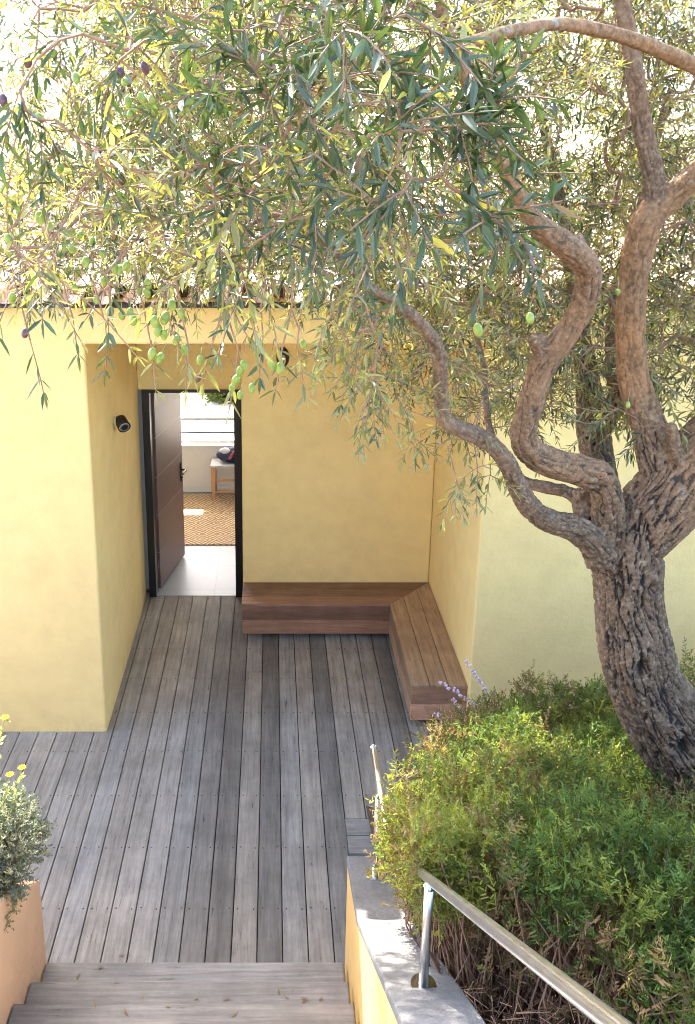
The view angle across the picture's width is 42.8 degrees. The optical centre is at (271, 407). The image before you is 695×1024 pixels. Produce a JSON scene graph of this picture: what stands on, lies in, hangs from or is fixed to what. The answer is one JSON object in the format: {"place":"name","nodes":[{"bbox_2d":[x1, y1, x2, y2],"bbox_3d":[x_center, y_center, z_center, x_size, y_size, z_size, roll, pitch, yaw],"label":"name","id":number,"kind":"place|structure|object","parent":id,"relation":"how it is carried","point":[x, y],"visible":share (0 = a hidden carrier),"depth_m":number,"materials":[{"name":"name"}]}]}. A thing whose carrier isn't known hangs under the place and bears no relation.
{"place":"outdoors","nodes":[
{"label":"outdoors","id":0,"kind":"place"},
{"bbox_2d":[146,492,235,598],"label":"tile floor","id":1,"kind":"structure","parent":0,"point":[204,570],"depth_m":9.62,"materials":[{"name":"white tile"}]},
{"bbox_2d":[183,494,234,544],"bbox_3d":[-0.200,1.389,11.116,4.800,0.013,1.630,0,15,0],"label":"jute rug","id":2,"kind":"object","parent":1,"relation":"on","point":[208,520],"depth_m":11.05,"materials":[{"name":"beige wicker"}]},
{"bbox_2d":[210,458,234,499],"bbox_3d":[-0.425,0.948,11.762,0.770,0.491,0.330,0,15,0],"label":"wooden stool","id":3,"kind":"object","parent":2,"relation":"on","point":[216,463],"visible":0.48,"depth_m":11.62,"materials":[{"name":"brown wood"}]},
{"bbox_2d":[216,447,233,462],"bbox_3d":[-0.520,0.615,11.644,0.440,0.225,0.280,0,15,0],"label":"cloth bag","id":4,"kind":"object","parent":3,"relation":"on","point":[225,454],"visible":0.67,"depth_m":11.56,"materials":[{"name":"blue fabric"}]},
{"bbox_2d":[180,393,233,439],"bbox_3d":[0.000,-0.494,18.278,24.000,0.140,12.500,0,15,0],"label":"window","id":5,"kind":"structure","parent":0,"point":[196,408],"depth_m":15.62,"materials":[{"name":"white glass"}]},
{"bbox_2d":[181,418,233,433],"bbox_3d":[-0.700,0.597,12.178,3.430,0.965,0.030,0,15,0],"label":"guard rail","id":6,"kind":"object","parent":5,"relation":"on","point":[206,432],"visible":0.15,"depth_m":12.09,"materials":[{"name":"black metal"}]},
{"bbox_2d":[204,393,233,405],"bbox_3d":[0.493,-0.566,16.778,3.719,1.068,1.268,0,15,0],"label":"terrace hedge","id":7,"kind":"object","parent":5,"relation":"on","point":[211,397],"visible":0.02,"depth_m":16.42,"materials":[{"name":"green plant"}]},
{"bbox_2d":[0,592,555,981],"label":"deck","id":8,"kind":"structure","parent":0,"point":[95,777],"depth_m":6.29,"materials":[{"name":"grey wood"}]},
{"bbox_2d":[0,880,46,1023],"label":"planter wall","id":9,"kind":"structure","parent":8,"relation":"on","point":[23,963],"depth_m":4.29,"materials":[{"name":"orange paint"}]},
{"bbox_2d":[0,840,31,932],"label":"grey shrub","id":10,"kind":"object","parent":9,"relation":"on","point":[7,892],"visible":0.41,"depth_m":4.12,"materials":[{"name":"green plant"}]},
{"bbox_2d":[0,774,57,904],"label":"grey shrub","id":11,"kind":"object","parent":9,"relation":"on","point":[11,830],"visible":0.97,"depth_m":4.19,"materials":[{"name":"green plant"}]},
{"bbox_2d":[0,714,25,840],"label":"yellow flower","id":12,"kind":"object","parent":11,"relation":"on","point":[9,774],"visible":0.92,"depth_m":4.17,"materials":[{"name":"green plant"}]},
{"bbox_2d":[8,963,355,1023],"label":"stairs","id":13,"kind":"structure","parent":8,"relation":"on","point":[59,993],"depth_m":4.36,"materials":[{"name":"grey wood"}]},
{"bbox_2d":[81,599,415,962],"bbox_3d":[-1.650,2.640,6.881,8.700,0.086,4.860,0,15,0],"label":"deck underside","id":14,"kind":"object","parent":8,"relation":"attached to","point":[259,802],"visible":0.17,"depth_m":6.23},
{"bbox_2d":[242,582,466,719],"bbox_3d":[0.623,2.118,7.774,1.807,0.382,1.769,0,15,0],"label":"corner bench","id":15,"kind":"object","parent":8,"relation":"on","point":[406,617],"visible":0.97,"depth_m":8.17,"materials":[{"name":"brown wood"}]},
{"bbox_2d":[345,856,485,1023],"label":"retaining wall","id":16,"kind":"structure","parent":8,"relation":"on","point":[382,956],"depth_m":3.62,"materials":[{"name":"paint"}]},
{"bbox_2d":[367,744,632,1023],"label":"handrail","id":17,"kind":"object","parent":16,"relation":"on","point":[590,1005],"visible":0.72,"depth_m":2.10,"materials":[{"name":"silver metal"}]},
{"bbox_2d":[0,168,694,732],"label":"yellow house","id":18,"kind":"structure","parent":0,"point":[92,546],"depth_m":6.83,"materials":[{"name":"paint"}]},
{"bbox_2d":[113,415,130,431],"bbox_3d":[-1.241,0.129,7.221,0.125,0.135,0.152,-9,18,-31],"label":"wall spotlight","id":19,"kind":"object","parent":18,"relation":"attached to","point":[121,423],"depth_m":7.19,"materials":[{"name":"black metal"}]},
{"bbox_2d":[151,393,186,587],"bbox_3d":[-1.069,0.748,9.356,0.123,2.147,0.860,3,16,11],"label":"door","id":20,"kind":"structure","parent":18,"relation":"in","point":[166,420],"depth_m":9.30,"materials":[{"name":"brown paint"}]},
{"bbox_2d":[182,440,233,441],"bbox_3d":[-0.700,-0.337,11.739,3.200,1.700,0.050,0,15,0],"label":"window frame","id":21,"kind":"structure","parent":18,"relation":"in","point":[182,440],"depth_m":11.95,"materials":[{"name":"metal"}]},
{"bbox_2d":[276,347,288,365],"bbox_3d":[0.098,-0.461,7.980,0.107,0.190,0.107,14,21,42],"label":"wall lamp","id":22,"kind":"object","parent":18,"relation":"attached to","point":[285,358],"visible":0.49,"depth_m":7.94,"materials":[{"name":"black metal"}]},
{"bbox_2d":[0,0,694,169],"label":"sky","id":23,"kind":"structure","parent":0,"point":[584,140],"materials":[{"name":"white"}]},
{"bbox_2d":[366,753,688,1023],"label":"planting bed","id":24,"kind":"object","parent":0,"point":[370,817],"visible":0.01,"depth_m":3.50,"materials":[{"name":"soil"}]},
{"bbox_2d":[0,0,694,833],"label":"olive tree","id":25,"kind":"object","parent":24,"relation":"on","point":[306,162],"visible":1,"depth_m":2.79,"materials":[{"name":"green plant"}]},
{"bbox_2d":[434,659,490,727],"bbox_3d":[1.264,1.912,5.698,0.423,0.611,0.072,0,15,0],"label":"flowering sage","id":26,"kind":"object","parent":24,"relation":"on","point":[457,690],"visible":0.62,"depth_m":5.66,"materials":[{"name":"purple plant"}]},
{"bbox_2d":[363,659,694,1023],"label":"juniper bush","id":27,"kind":"object","parent":24,"relation":"on","point":[526,819],"visible":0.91,"depth_m":3.18,"materials":[{"name":"green plant"}]},
{"bbox_2d":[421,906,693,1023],"bbox_3d":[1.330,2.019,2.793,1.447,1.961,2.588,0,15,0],"label":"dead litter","id":28,"kind":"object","parent":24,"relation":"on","point":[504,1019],"visible":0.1,"depth_m":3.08,"materials":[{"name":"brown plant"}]},
{"bbox_2d":[621,637,694,861],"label":"juniper bush","id":29,"kind":"object","parent":24,"relation":"on","point":[689,669],"visible":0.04,"depth_m":5.45,"materials":[{"name":"green plant"}]}
]}

